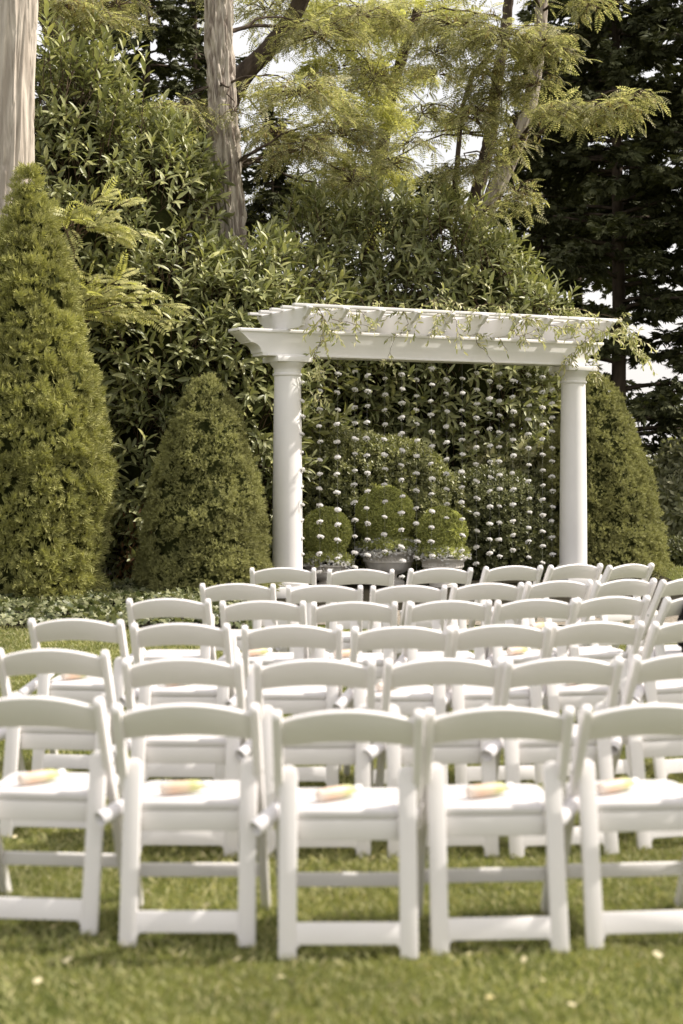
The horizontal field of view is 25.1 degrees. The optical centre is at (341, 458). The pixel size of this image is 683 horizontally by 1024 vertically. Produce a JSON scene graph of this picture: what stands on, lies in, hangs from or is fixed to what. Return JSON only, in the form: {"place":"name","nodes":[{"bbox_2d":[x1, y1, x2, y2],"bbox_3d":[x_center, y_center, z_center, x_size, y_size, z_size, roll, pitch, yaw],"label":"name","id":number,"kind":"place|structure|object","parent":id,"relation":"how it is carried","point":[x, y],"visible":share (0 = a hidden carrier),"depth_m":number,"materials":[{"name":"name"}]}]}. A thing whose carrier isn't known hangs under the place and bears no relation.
{"place":"outdoors","nodes":[
{"label":"outdoors","id":0,"kind":"place"},
{"bbox_2d":[0,564,682,1023],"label":"lawn","id":1,"kind":"structure","parent":0,"point":[54,1010],"depth_m":4.59,"materials":[{"name":"plant"}]},
{"bbox_2d":[0,648,120,837],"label":"folding chair","id":2,"kind":"object","parent":1,"relation":"on","point":[49,661],"visible":0.52,"depth_m":6.14,"materials":[{"name":"white plastic"}]},
{"bbox_2d":[0,696,122,934],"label":"folding chair","id":3,"kind":"object","parent":1,"relation":"on","point":[77,797],"visible":0.88,"depth_m":4.94,"materials":[{"name":"white plastic"}]},
{"bbox_2d":[17,769,65,785],"bbox_3d":[-0.995,1.056,5.107,0.166,0.040,0.041,-2,1,-37],"label":"bottle","id":4,"kind":"object","parent":3,"relation":"on","point":[34,777],"visible":1,"depth_m":5.08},
{"bbox_2d":[28,618,128,774],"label":"folding chair","id":5,"kind":"object","parent":1,"relation":"on","point":[87,689],"visible":0.48,"depth_m":7.29,"materials":[{"name":"white plastic"}]},
{"bbox_2d":[126,598,215,704],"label":"folding chair","id":6,"kind":"object","parent":1,"relation":"on","point":[166,607],"visible":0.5,"depth_m":8.31,"materials":[{"name":"white plastic"}]},
{"bbox_2d":[130,623,235,782],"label":"folding chair","id":7,"kind":"object","parent":1,"relation":"on","point":[178,634],"visible":0.65,"depth_m":7.08,"materials":[{"name":"white plastic"}]},
{"bbox_2d":[121,658,247,856],"bbox_3d":[-0.596,1.137,6.027,0.463,0.762,0.454,0,0,2],"label":"folding chair","id":8,"kind":"object","parent":1,"relation":"on","point":[188,749],"visible":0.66,"depth_m":5.85,"materials":[{"name":"white plastic"}]},
{"bbox_2d":[111,703,270,946],"bbox_3d":[-0.475,1.137,4.954,0.463,0.762,0.454,0,0,1],"label":"folding chair","id":9,"kind":"object","parent":1,"relation":"on","point":[229,805],"visible":0.96,"depth_m":4.80,"materials":[{"name":"white plastic"}]},
{"bbox_2d":[95,786,150,825],"bbox_3d":[-0.696,1.107,4.900,0.050,0.050,0.198,0,16,43],"label":"paper roll","id":10,"kind":"object","parent":9,"relation":"attached to","point":[104,816],"visible":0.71,"depth_m":4.85,"materials":[{"name":"paper"}]},
{"bbox_2d":[160,780,211,794],"bbox_3d":[-0.501,1.056,4.943,0.166,0.040,0.041,-2,0,-16],"label":"bottle","id":11,"kind":"object","parent":9,"relation":"on","point":[179,787],"visible":1,"depth_m":4.92,"materials":[{"name":"plastic"}]},
{"bbox_2d":[200,583,278,651],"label":"folding chair","id":12,"kind":"object","parent":1,"relation":"on","point":[236,591],"visible":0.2,"depth_m":9.31,"materials":[{"name":"white plastic"}]},
{"bbox_2d":[219,601,308,715],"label":"folding chair","id":13,"kind":"object","parent":1,"relation":"on","point":[261,610],"visible":0.43,"depth_m":8.18,"materials":[{"name":"white plastic"}]},
{"bbox_2d":[250,567,316,658],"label":"folding chair","id":14,"kind":"object","parent":1,"relation":"on","point":[282,574],"visible":0.35,"depth_m":10.66,"materials":[{"name":"white plastic"}]},
{"bbox_2d":[241,625,341,786],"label":"folding chair","id":15,"kind":"object","parent":1,"relation":"on","point":[297,699],"visible":0.56,"depth_m":7.00,"materials":[{"name":"white plastic"}]},
{"bbox_2d":[254,659,374,858],"bbox_3d":[-0.103,1.137,5.995,0.463,0.762,0.454,0,0,-1],"label":"folding chair","id":16,"kind":"object","parent":1,"relation":"on","point":[314,672],"visible":0.64,"depth_m":5.83,"materials":[{"name":"white plastic"}]},
{"bbox_2d":[286,585,362,693],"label":"folding chair","id":17,"kind":"object","parent":1,"relation":"on","point":[322,593],"visible":0.34,"depth_m":9.19,"materials":[{"name":"white plastic"}]},
{"bbox_2d":[272,709,423,959],"bbox_3d":[0.020,1.137,4.836,0.463,0.762,0.454,0,0,0],"label":"folding chair","id":18,"kind":"object","parent":1,"relation":"on","point":[370,813],"visible":0.99,"depth_m":4.68,"materials":[{"name":"white plastic"}]},
{"bbox_2d":[249,789,301,834],"bbox_3d":[-0.203,1.093,4.772,0.050,0.050,0.198,0,25,43],"label":"paper roll","id":19,"kind":"object","parent":18,"relation":"attached to","point":[264,820],"visible":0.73,"depth_m":4.73,"materials":[{"name":"paper"}]},
{"bbox_2d":[314,784,362,801],"bbox_3d":[-0.007,1.056,4.864,0.166,0.040,0.041,-2,1,-32],"label":"bottle","id":20,"kind":"object","parent":18,"relation":"on","point":[332,793],"visible":1,"depth_m":4.84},
{"bbox_2d":[311,601,397,709],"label":"folding chair","id":21,"kind":"object","parent":1,"relation":"on","point":[353,611],"visible":0.45,"depth_m":8.14,"materials":[{"name":"white plastic"}]},
{"bbox_2d":[325,569,393,652],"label":"folding chair","id":22,"kind":"object","parent":1,"relation":"on","point":[361,576],"visible":0.25,"depth_m":10.50,"materials":[{"name":"white plastic"}]},
{"bbox_2d":[343,626,452,784],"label":"folding chair","id":23,"kind":"object","parent":1,"relation":"on","point":[408,700],"visible":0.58,"depth_m":6.96,"materials":[{"name":"white plastic"}]},
{"bbox_2d":[333,688,352,709],"bbox_3d":[0.034,1.085,7.037,0.050,0.050,0.198,0,30,39],"label":"paper roll","id":24,"kind":"object","parent":23,"relation":"attached to","point":[343,701],"visible":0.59,"depth_m":7.00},
{"bbox_2d":[367,585,446,684],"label":"folding chair","id":25,"kind":"object","parent":1,"relation":"on","point":[412,593],"visible":0.25,"depth_m":9.19,"materials":[{"name":"white plastic"}]},
{"bbox_2d":[397,567,472,658],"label":"folding chair","id":26,"kind":"object","parent":1,"relation":"on","point":[441,575],"visible":0.31,"depth_m":10.62,"materials":[{"name":"white plastic"}]},
{"bbox_2d":[375,658,503,858],"bbox_3d":[0.371,1.137,6.012,0.463,0.762,0.454,0,0,-5],"label":"folding chair","id":27,"kind":"object","parent":1,"relation":"on","point":[440,671],"visible":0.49,"depth_m":5.84,"materials":[{"name":"white plastic"}]},
{"bbox_2d":[481,739,503,760],"bbox_3d":[0.606,1.101,5.938,0.050,0.050,0.198,0,20,35],"label":"paper roll","id":28,"kind":"object","parent":27,"relation":"attached to","point":[494,748],"visible":0.69,"depth_m":5.88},
{"bbox_2d":[402,600,491,718],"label":"folding chair","id":29,"kind":"object","parent":1,"relation":"on","point":[450,609],"visible":0.34,"depth_m":8.21,"materials":[{"name":"white plastic"}]},
{"bbox_2d":[432,582,523,686],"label":"folding chair","id":30,"kind":"object","parent":1,"relation":"on","point":[489,591],"visible":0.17,"depth_m":9.36,"materials":[{"name":"white plastic"}]},
{"bbox_2d":[418,706,574,954],"bbox_3d":[0.473,1.137,4.888,0.463,0.762,0.454,0,0,-3],"label":"folding chair","id":31,"kind":"object","parent":1,"relation":"on","point":[456,811],"visible":0.96,"depth_m":4.74,"materials":[{"name":"white plastic"}]},
{"bbox_2d":[465,782,513,797],"bbox_3d":[0.474,1.056,4.902,0.166,0.040,0.041,-2,1,-23],"label":"bottle","id":32,"kind":"object","parent":31,"relation":"on","point":[484,790],"visible":1,"depth_m":4.88,"materials":[{"name":"plastic"}]},
{"bbox_2d":[446,624,550,788],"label":"folding chair","id":33,"kind":"object","parent":1,"relation":"on","point":[475,697],"visible":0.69,"depth_m":7.01,"materials":[{"name":"white plastic"}]},
{"bbox_2d":[467,565,542,649],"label":"folding chair","id":34,"kind":"object","parent":1,"relation":"on","point":[525,573],"visible":0.23,"depth_m":10.84,"materials":[{"name":"white plastic"}]},
{"bbox_2d":[486,598,576,715],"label":"folding chair","id":35,"kind":"object","parent":1,"relation":"on","point":[537,608],"visible":0.34,"depth_m":8.29,"materials":[{"name":"white plastic"}]},
{"bbox_2d":[516,580,592,686],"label":"folding chair","id":36,"kind":"object","parent":1,"relation":"on","point":[564,588],"visible":0.2,"depth_m":9.53,"materials":[{"name":"white plastic"}]},
{"bbox_2d":[496,656,622,857],"bbox_3d":[0.818,1.137,6.028,0.463,0.762,0.454,0,0,-7],"label":"folding chair","id":37,"kind":"object","parent":1,"relation":"on","point":[563,670],"visible":0.54,"depth_m":5.86,"materials":[{"name":"white plastic"}]},
{"bbox_2d":[535,563,602,647],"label":"folding chair","id":38,"kind":"object","parent":1,"relation":"on","point":[585,571],"visible":0.23,"depth_m":10.99,"materials":[{"name":"white plastic"}]},
{"bbox_2d":[499,0,664,298],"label":"conifer tree","id":39,"kind":"object","parent":1,"relation":"on","point":[597,283],"visible":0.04,"depth_m":31.35,"materials":[{"name":"green plant"}]},
{"bbox_2d":[520,621,644,778],"bbox_3d":[1.139,1.137,7.312,0.463,0.762,0.453,0,0,-12],"label":"folding chair","id":40,"kind":"object","parent":1,"relation":"on","point":[558,697],"visible":0.52,"depth_m":7.15,"materials":[{"name":"white plastic"}]},
{"bbox_2d":[483,0,682,463],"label":"conifer tree","id":41,"kind":"object","parent":1,"relation":"on","point":[582,253],"visible":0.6,"depth_m":24.53,"materials":[{"name":"green plant"}]},
{"bbox_2d":[543,595,650,723],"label":"folding chair","id":42,"kind":"object","parent":1,"relation":"on","point":[616,605],"visible":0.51,"depth_m":8.47,"materials":[{"name":"white plastic"}]},
{"bbox_2d":[580,578,656,651],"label":"folding chair","id":43,"kind":"object","parent":1,"relation":"on","point":[625,587],"visible":0.22,"depth_m":9.61,"materials":[{"name":"white plastic"}]},
{"bbox_2d":[583,563,654,648],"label":"folding chair","id":44,"kind":"object","parent":1,"relation":"on","point":[644,572],"visible":0.3,"depth_m":11.07,"materials":[{"name":"white plastic"}]},
{"bbox_2d":[564,704,682,948],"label":"folding chair","id":45,"kind":"object","parent":1,"relation":"on","point":[649,805],"visible":0.92,"depth_m":4.80,"materials":[{"name":"white plastic"}]},
{"bbox_2d":[563,796,578,825],"bbox_3d":[0.733,1.099,4.867,0.050,0.050,0.198,0,22,40],"label":"paper roll","id":46,"kind":"object","parent":45,"relation":"on","point":[570,807],"visible":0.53,"depth_m":4.83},
{"bbox_2d":[596,777,638,793],"bbox_3d":[0.894,1.056,4.968,0.166,0.040,0.041,-2,1,-32],"label":"bottle","id":47,"kind":"object","parent":45,"relation":"on","point":[612,786],"visible":0.98,"depth_m":4.94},
{"bbox_2d":[608,0,682,428],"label":"conifer tree","id":48,"kind":"object","parent":1,"relation":"on","point":[673,356],"visible":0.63,"depth_m":23.88,"materials":[{"name":"green plant"}]},
{"bbox_2d":[612,653,682,849],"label":"folding chair","id":49,"kind":"object","parent":1,"relation":"on","point":[660,668],"visible":0.52,"depth_m":5.97,"materials":[{"name":"white plastic"}]},
{"bbox_2d":[619,621,682,779],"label":"folding chair","id":50,"kind":"object","parent":1,"relation":"on","point":[665,692],"visible":0.54,"depth_m":7.17,"materials":[{"name":"white plastic"}]},
{"bbox_2d":[630,579,682,643],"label":"folding chair","id":51,"kind":"object","parent":1,"relation":"on","point":[666,589],"visible":0.31,"depth_m":9.65,"materials":[{"name":"white plastic"}]},
{"bbox_2d":[635,428,682,544],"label":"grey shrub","id":52,"kind":"object","parent":1,"relation":"on","point":[667,464],"visible":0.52,"depth_m":23.34,"materials":[{"name":"green plant"}]},
{"bbox_2d":[638,597,682,700],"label":"folding chair","id":53,"kind":"object","parent":1,"relation":"on","point":[669,607],"visible":0.29,"depth_m":8.45,"materials":[{"name":"white plastic"}]},
{"bbox_2d":[659,535,682,565],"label":"hedge","id":54,"kind":"object","parent":1,"relation":"on","point":[674,544],"visible":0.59,"depth_m":21.55,"materials":[{"name":"green plant"}]},
{"bbox_2d":[0,569,682,628],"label":"planting bed","id":55,"kind":"object","parent":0,"point":[366,592],"visible":0.12,"depth_m":16.62,"materials":[{"name":"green plant"}]},
{"bbox_2d":[0,0,38,254],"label":"locust tree","id":56,"kind":"object","parent":55,"relation":"on","point":[18,29],"visible":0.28,"depth_m":17.41,"materials":[{"name":"beige plant"}]},
{"bbox_2d":[0,161,119,606],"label":"arborvitae","id":57,"kind":"object","parent":55,"relation":"on","point":[58,467],"visible":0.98,"depth_m":15.43,"materials":[{"name":"plant"}]},
{"bbox_2d":[38,0,160,413],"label":"locust tree","id":58,"kind":"object","parent":55,"relation":"on","point":[71,9],"visible":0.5,"depth_m":19.51,"materials":[{"name":"green plant"}]},
{"bbox_2d":[46,175,192,335],"bbox_3d":[-2.628,-0.836,17.351,1.925,4.696,0.993,0,0,0],"label":"locust sapling","id":59,"kind":"object","parent":55,"relation":"on","point":[122,314],"visible":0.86,"depth_m":17.40,"materials":[{"name":"green plant"}]},
{"bbox_2d":[0,576,269,628],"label":"ivy","id":60,"kind":"object","parent":55,"relation":"on","point":[96,603],"visible":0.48,"depth_m":14.38,"materials":[{"name":"green plant"}]},
{"bbox_2d":[34,0,256,580],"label":"laurel shrub","id":61,"kind":"object","parent":55,"relation":"on","point":[80,159],"visible":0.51,"depth_m":18.39,"materials":[{"name":"green plant"}]},
{"bbox_2d":[108,504,144,578],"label":"dry foliage","id":62,"kind":"object","parent":61,"relation":"hanging from","point":[126,566],"visible":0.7,"depth_m":17.73,"materials":[{"name":"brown plant"}]},
{"bbox_2d":[89,0,207,329],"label":"conifer tree","id":63,"kind":"object","parent":55,"relation":"on","point":[170,38],"visible":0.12,"depth_m":26.34,"materials":[{"name":"green plant"}]},
{"bbox_2d":[131,372,284,598],"bbox_3d":[-1.442,0.308,16.273,1.528,2.465,1.509,0,0,44],"label":"clipped spruce","id":64,"kind":"object","parent":55,"relation":"on","point":[207,521],"visible":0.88,"depth_m":15.93,"materials":[{"name":"plant"}]},
{"bbox_2d":[150,0,267,255],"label":"conifer tree","id":65,"kind":"object","parent":55,"relation":"on","point":[197,15],"visible":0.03,"depth_m":28.98,"materials":[{"name":"green plant"}]},
{"bbox_2d":[149,212,369,561],"bbox_3d":[-1.071,-0.641,19.171,2.369,4.844,3.204,0,0,37],"label":"laurel shrub","id":66,"kind":"object","parent":55,"relation":"on","point":[253,391],"visible":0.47,"depth_m":18.48,"materials":[{"name":"green plant"}]},
{"bbox_2d":[134,0,425,248],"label":"locust tree","id":67,"kind":"object","parent":55,"relation":"on","point":[219,113],"visible":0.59,"depth_m":19.84,"materials":[{"name":"green plant"}]},
{"bbox_2d":[241,100,326,301],"bbox_3d":[-1.112,-2.495,27.374,3.324,8.013,3.123,0,0,26],"label":"conifer tree","id":68,"kind":"object","parent":55,"relation":"on","point":[277,184],"visible":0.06,"depth_m":27.36,"materials":[{"name":"green plant"}]},
{"bbox_2d":[185,0,393,259],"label":"dark tree","id":69,"kind":"object","parent":55,"relation":"on","point":[247,65],"visible":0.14,"depth_m":23.91,"materials":[{"name":"green plant"}]},
{"bbox_2d":[304,562,347,585],"bbox_3d":[-0.179,1.367,17.900,0.561,0.270,0.561,0,0,0],"label":"stone urn","id":70,"kind":"object","parent":55,"relation":"on","point":[321,578],"visible":0.49,"depth_m":17.70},
{"bbox_2d":[303,506,353,564],"bbox_3d":[-0.166,0.914,17.908,0.618,0.731,0.626,0,0,0],"label":"boxwood ball","id":71,"kind":"object","parent":70,"relation":"in","point":[326,528],"visible":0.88,"depth_m":17.71,"materials":[{"name":"green plant"}]},
{"bbox_2d":[303,550,354,570],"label":"alyssum plant","id":72,"kind":"object","parent":70,"relation":"in","point":[311,558],"visible":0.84,"depth_m":17.68,"materials":[{"name":"green plant"}]},
{"bbox_2d":[252,426,474,579],"bbox_3d":[0.267,0.604,19.317,2.988,2.026,1.823,0,0,0],"label":"rounded hedge","id":73,"kind":"object","parent":55,"relation":"on","point":[375,462],"visible":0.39,"depth_m":18.82,"materials":[{"name":"green plant"}]},
{"bbox_2d":[245,0,483,298],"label":"locust tree","id":74,"kind":"object","parent":55,"relation":"on","point":[390,113],"visible":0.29,"depth_m":28.63,"materials":[{"name":"green plant"}]},
{"bbox_2d":[360,549,414,585],"bbox_3d":[0.556,1.299,18.300,0.710,0.405,0.710,0,0,0],"label":"stone urn","id":75,"kind":"object","parent":55,"relation":"on","point":[385,563],"visible":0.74,"depth_m":18.07,"materials":[{"name":"stone"}]},
{"bbox_2d":[354,484,415,539],"bbox_3d":[0.518,0.722,18.311,0.740,0.846,0.756,0,0,0],"label":"boxwood ball","id":76,"kind":"object","parent":75,"relation":"in","point":[393,522],"visible":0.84,"depth_m":18.07,"materials":[{"name":"green plant"}]},
{"bbox_2d":[354,534,418,559],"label":"alyssum plant","id":77,"kind":"object","parent":75,"relation":"in","point":[390,544],"visible":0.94,"depth_m":18.02,"materials":[{"name":"green plant"}]},
{"bbox_2d":[376,162,461,430],"bbox_3d":[1.784,-1.823,27.137,3.182,6.669,2.936,0,0,0],"label":"conifer tree","id":78,"kind":"object","parent":55,"relation":"on","point":[421,195],"visible":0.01,"depth_m":26.87,"materials":[{"name":"green plant"}]},
{"bbox_2d":[255,167,586,474],"bbox_3d":[1.010,-1.093,21.044,4.819,5.646,2.653,0,0,0],"label":"laurel shrub","id":79,"kind":"object","parent":55,"relation":"on","point":[478,283],"visible":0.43,"depth_m":20.53,"materials":[{"name":"green plant"}]},
{"bbox_2d":[228,303,621,598],"bbox_3d":[0.973,-0.063,17.575,4.770,3.140,1.380,0,0,-27],"label":"garden arbor","id":80,"kind":"object","parent":55,"relation":"on","point":[278,344],"visible":0.82,"depth_m":17.24,"materials":[{"name":"white paint"}]},
{"bbox_2d":[316,372,324,573],"bbox_3d":[-0.236,0.090,17.043,0.100,2.391,0.089,0,0,0],"label":"flower string","id":81,"kind":"object","parent":80,"relation":"hanging from","point":[319,488],"visible":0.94,"depth_m":17.02,"materials":[{"name":"white plant"}]},
{"bbox_2d":[303,299,345,412],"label":"climbing vine","id":82,"kind":"object","parent":80,"relation":"hanging from","point":[326,330],"visible":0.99,"depth_m":16.49,"materials":[{"name":"green plant"}]},
{"bbox_2d":[333,358,341,572],"bbox_3d":[-0.045,0.096,16.962,0.098,2.401,0.090,0,0,20],"label":"flower string","id":83,"kind":"object","parent":80,"relation":"hanging from","point":[337,457],"visible":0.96,"depth_m":16.96,"materials":[{"name":"white plant"}]},
{"bbox_2d":[350,370,358,568],"bbox_3d":[0.147,0.074,17.240,0.102,2.358,0.091,0,0,0],"label":"flower string","id":84,"kind":"object","parent":80,"relation":"hanging from","point":[354,407],"visible":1,"depth_m":17.22,"materials":[{"name":"white plant"}]},
{"bbox_2d":[321,301,410,382],"bbox_3d":[0.348,-1.277,16.613,1.156,0.927,0.679,0,0,-41],"label":"climbing vine","id":85,"kind":"object","parent":80,"relation":"attached to","point":[373,323],"visible":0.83,"depth_m":16.69,"materials":[{"name":"green plant"}]},
{"bbox_2d":[362,373,371,556],"bbox_3d":[0.284,0.001,17.127,0.102,2.212,0.094,0,0,0],"label":"flower string","id":86,"kind":"object","parent":80,"relation":"hanging from","point":[366,438],"visible":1,"depth_m":17.11,"materials":[{"name":"white plant"}]},
{"bbox_2d":[397,372,405,578],"bbox_3d":[0.681,0.133,17.329,0.104,2.476,0.098,0,0,0],"label":"flower string","id":87,"kind":"object","parent":80,"relation":"hanging from","point":[401,433],"visible":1,"depth_m":17.31,"materials":[{"name":"white plant"}]},
{"bbox_2d":[412,377,420,559],"bbox_3d":[0.863,0.136,17.598,0.104,2.481,0.096,0,0,0],"label":"flower string","id":88,"kind":"object","parent":80,"relation":"hanging from","point":[416,473],"visible":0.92,"depth_m":17.58,"materials":[{"name":"white plant"}]},
{"bbox_2d":[427,366,435,558],"bbox_3d":[1.025,0.020,17.499,0.098,2.250,0.097,0,0,0],"label":"flower string","id":89,"kind":"object","parent":80,"relation":"hanging from","point":[432,511],"visible":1,"depth_m":17.48,"materials":[{"name":"white plant"}]},
{"bbox_2d":[408,282,514,354],"bbox_3d":[1.294,-1.551,17.246,1.377,0.849,0.724,0,0,-42],"label":"climbing vine","id":90,"kind":"object","parent":80,"relation":"attached to","point":[435,303],"visible":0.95,"depth_m":17.00,"materials":[{"name":"green plant"}]},
{"bbox_2d":[473,371,480,565],"bbox_3d":[1.580,0.081,17.958,0.094,2.371,0.095,0,0,0],"label":"flower string","id":91,"kind":"object","parent":80,"relation":"hanging from","point":[476,447],"visible":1,"depth_m":17.94,"materials":[{"name":"white plant"}]},
{"bbox_2d":[486,379,493,556],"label":"flower string","id":92,"kind":"object","parent":80,"relation":"hanging from","point":[490,398],"visible":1,"depth_m":17.84,"materials":[{"name":"white plant"}]},
{"bbox_2d":[495,371,502,558],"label":"flower string","id":93,"kind":"object","parent":80,"relation":"hanging from","point":[499,387],"visible":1,"depth_m":18.08,"materials":[{"name":"white plant"}]},
{"bbox_2d":[509,378,516,551],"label":"flower string","id":94,"kind":"object","parent":80,"relation":"hanging from","point":[513,489],"visible":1,"depth_m":17.98,"materials":[{"name":"white plant"}]},
{"bbox_2d":[539,375,546,563],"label":"flower string","id":95,"kind":"object","parent":80,"relation":"hanging from","point":[542,407],"visible":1,"depth_m":18.16,"materials":[{"name":"white plant"}]},
{"bbox_2d":[548,372,555,556],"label":"flower string","id":96,"kind":"object","parent":80,"relation":"hanging from","point":[550,476],"visible":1,"depth_m":18.41,"materials":[{"name":"white plant"}]},
{"bbox_2d":[501,306,657,379],"bbox_3d":[2.744,-1.336,17.900,2.232,0.852,0.883,0,0,-23],"label":"climbing vine","id":97,"kind":"object","parent":80,"relation":"attached to","point":[630,339],"visible":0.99,"depth_m":17.84,"materials":[{"name":"green plant"}]},
{"bbox_2d":[419,557,466,587],"bbox_3d":[1.187,1.330,18.000,0.577,0.343,0.577,0,0,0],"label":"stone urn","id":98,"kind":"object","parent":55,"relation":"on","point":[429,563],"visible":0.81,"depth_m":17.80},
{"bbox_2d":[415,505,468,558],"bbox_3d":[1.177,0.874,18.015,0.642,0.665,0.637,0,0,0],"label":"boxwood ball","id":99,"kind":"object","parent":98,"relation":"in","point":[453,525],"visible":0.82,"depth_m":17.80,"materials":[{"name":"green plant"}]},
{"bbox_2d":[414,544,471,560],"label":"alyssum plant","id":100,"kind":"object","parent":98,"relation":"in","point":[425,552],"visible":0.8,"depth_m":17.76,"materials":[{"name":"green plant"}]},
{"bbox_2d":[438,463,559,578],"bbox_3d":[1.829,0.821,19.722,2.095,1.524,1.614,0,0,0],"label":"clipped hedge","id":101,"kind":"object","parent":55,"relation":"on","point":[506,513],"visible":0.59,"depth_m":19.17,"materials":[{"name":"green plant"}]},
{"bbox_2d":[456,430,554,485],"bbox_3d":[2.292,0.379,20.425,1.552,1.520,1.231,0,0,0],"label":"variegated shrub","id":102,"kind":"object","parent":55,"relation":"on","point":[522,458],"visible":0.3,"depth_m":20.10,"materials":[{"name":"green plant"}]},
{"bbox_2d":[344,0,670,440],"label":"locust tree","id":103,"kind":"object","parent":55,"relation":"on","point":[507,38],"visible":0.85,"depth_m":20.42,"materials":[{"name":"green plant"}]},
{"bbox_2d":[482,0,641,448],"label":"conifer tree","id":104,"kind":"object","parent":55,"relation":"on","point":[553,193],"visible":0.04,"depth_m":26.70,"materials":[{"name":"green plant"}]},
{"bbox_2d":[536,371,674,578],"bbox_3d":[3.289,0.188,19.978,1.991,2.729,2.050,0,0,-42],"label":"clipped spruce","id":105,"kind":"object","parent":55,"relation":"on","point":[623,520],"visible":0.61,"depth_m":19.45,"materials":[{"name":"plant"}]},
{"bbox_2d":[35,0,682,456],"label":"sky","id":106,"kind":"structure","parent":0,"point":[638,375],"materials":[{"name":"white"}]},
{"bbox_2d":[243,610,677,624],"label":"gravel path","id":107,"kind":"structure","parent":0,"point":[672,619],"depth_m":14.14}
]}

